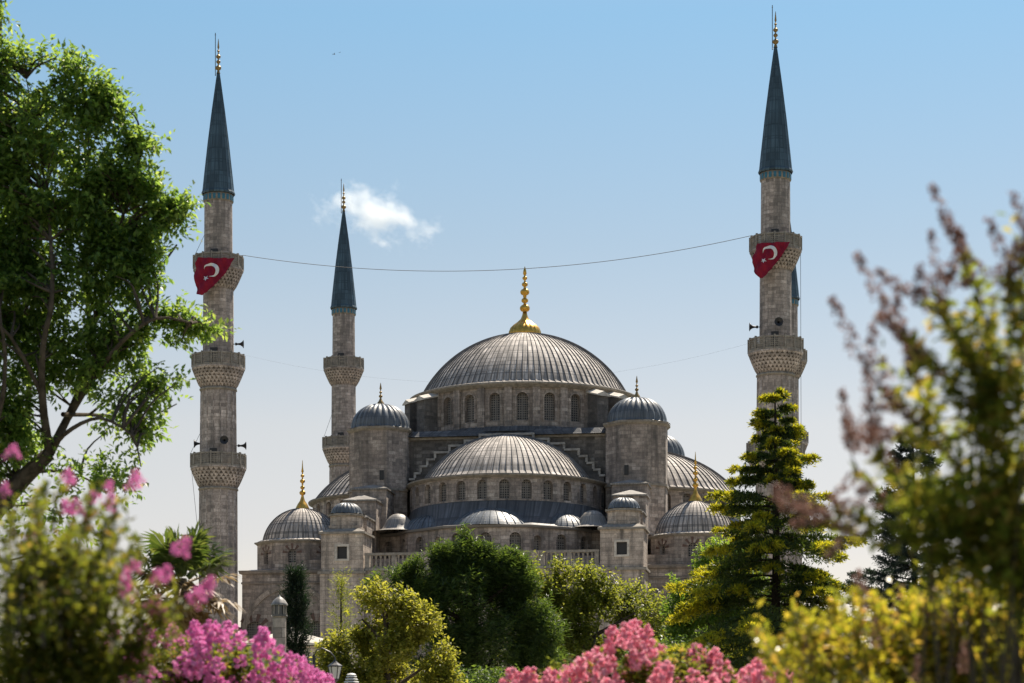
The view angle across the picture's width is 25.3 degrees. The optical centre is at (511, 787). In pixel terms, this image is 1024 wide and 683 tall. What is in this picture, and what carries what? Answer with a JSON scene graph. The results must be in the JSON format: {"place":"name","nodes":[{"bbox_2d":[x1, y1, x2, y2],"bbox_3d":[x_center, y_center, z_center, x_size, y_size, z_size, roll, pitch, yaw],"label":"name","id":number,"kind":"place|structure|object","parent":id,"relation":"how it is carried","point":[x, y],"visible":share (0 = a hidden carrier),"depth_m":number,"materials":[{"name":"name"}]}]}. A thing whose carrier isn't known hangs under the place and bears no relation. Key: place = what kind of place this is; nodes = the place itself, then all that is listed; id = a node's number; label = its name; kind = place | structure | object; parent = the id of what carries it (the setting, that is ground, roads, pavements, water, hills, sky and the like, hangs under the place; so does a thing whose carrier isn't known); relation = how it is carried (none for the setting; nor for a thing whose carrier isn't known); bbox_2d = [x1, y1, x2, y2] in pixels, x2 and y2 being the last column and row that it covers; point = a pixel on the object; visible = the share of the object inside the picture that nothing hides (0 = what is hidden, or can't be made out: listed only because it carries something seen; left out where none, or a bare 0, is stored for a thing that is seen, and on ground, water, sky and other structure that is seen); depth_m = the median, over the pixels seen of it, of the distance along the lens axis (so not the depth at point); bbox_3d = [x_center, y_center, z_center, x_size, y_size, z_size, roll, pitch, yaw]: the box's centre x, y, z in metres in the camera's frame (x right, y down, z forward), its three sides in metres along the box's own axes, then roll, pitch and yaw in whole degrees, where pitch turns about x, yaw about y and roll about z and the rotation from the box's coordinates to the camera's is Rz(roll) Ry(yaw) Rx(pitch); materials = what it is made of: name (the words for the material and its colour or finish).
{"place":"outdoors","nodes":[
{"label":"outdoors","id":0,"kind":"place"},
{"bbox_2d":[0,444,215,682],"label":"crape myrtle","id":1,"kind":"object","parent":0,"point":[61,581],"visible":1,"depth_m":6.41,"materials":[{"name":"green plant"}]},
{"bbox_2d":[0,0,240,559],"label":"broadleaf tree","id":2,"kind":"object","parent":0,"point":[114,247],"visible":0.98,"depth_m":27.85,"materials":[{"name":"green plant"}]},
{"bbox_2d":[0,615,334,682],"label":"crape myrtle","id":3,"kind":"object","parent":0,"point":[205,664],"visible":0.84,"depth_m":14.70,"materials":[{"name":"pink plant"}]},
{"bbox_2d":[271,595,287,674],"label":"stone pillar","id":4,"kind":"structure","parent":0,"point":[279,604],"depth_m":83.79,"materials":[{"name":"grey stone"}]},
{"bbox_2d":[275,561,316,676],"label":"cypress tree","id":5,"kind":"object","parent":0,"point":[297,600],"visible":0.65,"depth_m":87.79,"materials":[{"name":"green plant"}]},
{"bbox_2d":[312,647,341,682],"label":"street lamp","id":6,"kind":"object","parent":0,"point":[334,668],"visible":0.89,"depth_m":49.96,"materials":[{"name":"black metal"}]},
{"bbox_2d":[324,567,356,660],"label":"young conifer","id":7,"kind":"object","parent":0,"point":[340,593],"visible":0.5,"depth_m":83.95,"materials":[{"name":"green plant"}]},
{"bbox_2d":[0,0,1023,681],"label":"sky","id":8,"kind":"structure","parent":0,"point":[461,137],"materials":[{"name":"blue"}]},
{"bbox_2d":[419,634,728,682],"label":"broadleaf tree","id":9,"kind":"object","parent":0,"point":[483,673],"visible":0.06,"depth_m":87.58,"materials":[{"name":"green plant"}]},
{"bbox_2d":[498,618,800,682],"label":"crape myrtle","id":10,"kind":"object","parent":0,"point":[637,665],"visible":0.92,"depth_m":13.72,"materials":[{"name":"pink plant"}]},
{"bbox_2d":[659,534,769,656],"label":"broadleaf tree","id":11,"kind":"object","parent":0,"point":[674,630],"visible":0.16,"depth_m":95.82,"materials":[{"name":"green plant"}]},
{"bbox_2d":[651,387,871,682],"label":"cedar tree","id":12,"kind":"object","parent":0,"point":[808,583],"visible":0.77,"depth_m":59.28,"materials":[{"name":"green plant"}]},
{"bbox_2d":[747,560,1023,682],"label":"crape myrtle","id":13,"kind":"object","parent":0,"point":[895,659],"visible":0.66,"depth_m":6.85,"materials":[{"name":"yellow plant"}]},
{"bbox_2d":[770,182,1023,682],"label":"crape myrtle","id":14,"kind":"object","parent":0,"point":[954,516],"visible":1,"depth_m":4.99,"materials":[{"name":"green plant"}]},
{"bbox_2d":[843,439,959,681],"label":"spruce tree","id":15,"kind":"object","parent":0,"point":[895,568],"visible":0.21,"depth_m":43.80,"materials":[{"name":"green plant"}]},
{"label":"mosque forecourt","id":16,"kind":"structure","parent":0,"visible":0},
{"bbox_2d":[190,33,246,661],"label":"minaret","id":17,"kind":"object","parent":16,"relation":"on","point":[218,468],"visible":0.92,"depth_m":221.52,"materials":[{"name":"stone"}]},
{"bbox_2d":[194,257,233,294],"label":"flag","id":18,"kind":"object","parent":17,"relation":"attached to","point":[209,273],"visible":1,"depth_m":220.18,"materials":[{"name":"red fabric"}]},
{"bbox_2d":[220,436,227,443],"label":"loudspeaker","id":19,"kind":"object","parent":17,"relation":"attached to","point":[223,439],"visible":1,"depth_m":220.28,"materials":[{"name":"black metal"}]},
{"bbox_2d":[235,340,243,347],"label":"loudspeaker","id":20,"kind":"object","parent":17,"relation":"attached to","point":[242,343],"visible":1,"depth_m":222.58,"materials":[{"name":"black metal"}]},
{"bbox_2d":[236,442,246,448],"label":"loudspeaker","id":21,"kind":"object","parent":17,"relation":"attached to","point":[244,445],"visible":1,"depth_m":222.55,"materials":[{"name":"black metal"}]},
{"bbox_2d":[243,236,748,270],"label":"cable","id":22,"kind":"object","parent":17,"relation":"attached to","point":[504,269],"visible":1,"depth_m":218.34,"materials":[{"name":"black metal"}]},
{"bbox_2d":[237,634,331,673],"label":"building","id":23,"kind":"structure","parent":16,"relation":"on","point":[312,647],"depth_m":172.00,"materials":[{"name":"stone"}]},
{"bbox_2d":[322,179,363,482],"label":"minaret","id":24,"kind":"object","parent":16,"relation":"on","point":[341,362],"visible":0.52,"depth_m":275.55,"materials":[{"name":"stone"}]},
{"bbox_2d":[238,267,742,682],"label":"mosque","id":25,"kind":"structure","parent":16,"relation":"on","point":[601,468],"depth_m":228.19,"materials":[{"name":"grey stone"}]},
{"bbox_2d":[746,5,804,584],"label":"minaret","id":26,"kind":"object","parent":16,"relation":"on","point":[775,352],"visible":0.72,"depth_m":213.59,"materials":[{"name":"stone"}]},
{"bbox_2d":[251,343,748,382],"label":"cable","id":27,"kind":"object","parent":26,"relation":"attached to","point":[495,382],"visible":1,"depth_m":218.79,"materials":[{"name":"black metal"}]},
{"bbox_2d":[749,323,757,330],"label":"loudspeaker","id":28,"kind":"object","parent":26,"relation":"attached to","point":[750,326],"visible":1,"depth_m":214.55,"materials":[{"name":"black metal"}]},
{"bbox_2d":[752,242,789,277],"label":"flag","id":29,"kind":"object","parent":26,"relation":"attached to","point":[766,257],"visible":1,"depth_m":212.24,"materials":[{"name":"red fabric"}]},
{"bbox_2d":[774,317,782,325],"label":"loudspeaker","id":30,"kind":"object","parent":26,"relation":"attached to","point":[778,321],"visible":1,"depth_m":212.25,"materials":[{"name":"black metal"}]},
{"bbox_2d":[800,255,800,306],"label":"guy wire","id":31,"kind":"object","parent":26,"relation":"attached to","point":[800,280],"visible":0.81,"depth_m":214.84,"materials":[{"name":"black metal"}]},
{"bbox_2d":[790,222,808,625],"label":"minaret","id":32,"kind":"object","parent":16,"relation":"on","point":[795,305],"visible":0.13,"depth_m":267.75,"materials":[{"name":"stone"}]},
{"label":"park path","id":33,"kind":"structure","parent":0,"visible":0},
{"bbox_2d":[111,520,246,659],"bbox_3d":[-3.800,-0.687,25.993,1.687,4.782,1.517,0,0,0],"label":"palm tree","id":34,"kind":"object","parent":33,"relation":"on","point":[160,555],"visible":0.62,"depth_m":25.78,"materials":[{"name":"green plant"}]},
{"bbox_2d":[344,673,358,682],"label":"park lamp","id":35,"kind":"object","parent":33,"relation":"on","point":[351,678],"visible":1,"depth_m":47.93,"materials":[{"name":"white metal"}]},
{"bbox_2d":[309,574,467,682],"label":"broadleaf tree","id":36,"kind":"object","parent":33,"relation":"on","point":[379,662],"visible":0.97,"depth_m":65.61,"materials":[{"name":"green plant"}]},
{"bbox_2d":[362,521,574,682],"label":"pine tree","id":37,"kind":"object","parent":33,"relation":"on","point":[457,576],"visible":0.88,"depth_m":99.25,"materials":[{"name":"green plant"}]},
{"bbox_2d":[494,550,669,675],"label":"broadleaf tree","id":38,"kind":"object","parent":33,"relation":"on","point":[591,598],"visible":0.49,"depth_m":111.29,"materials":[{"name":"green plant"}]}
]}

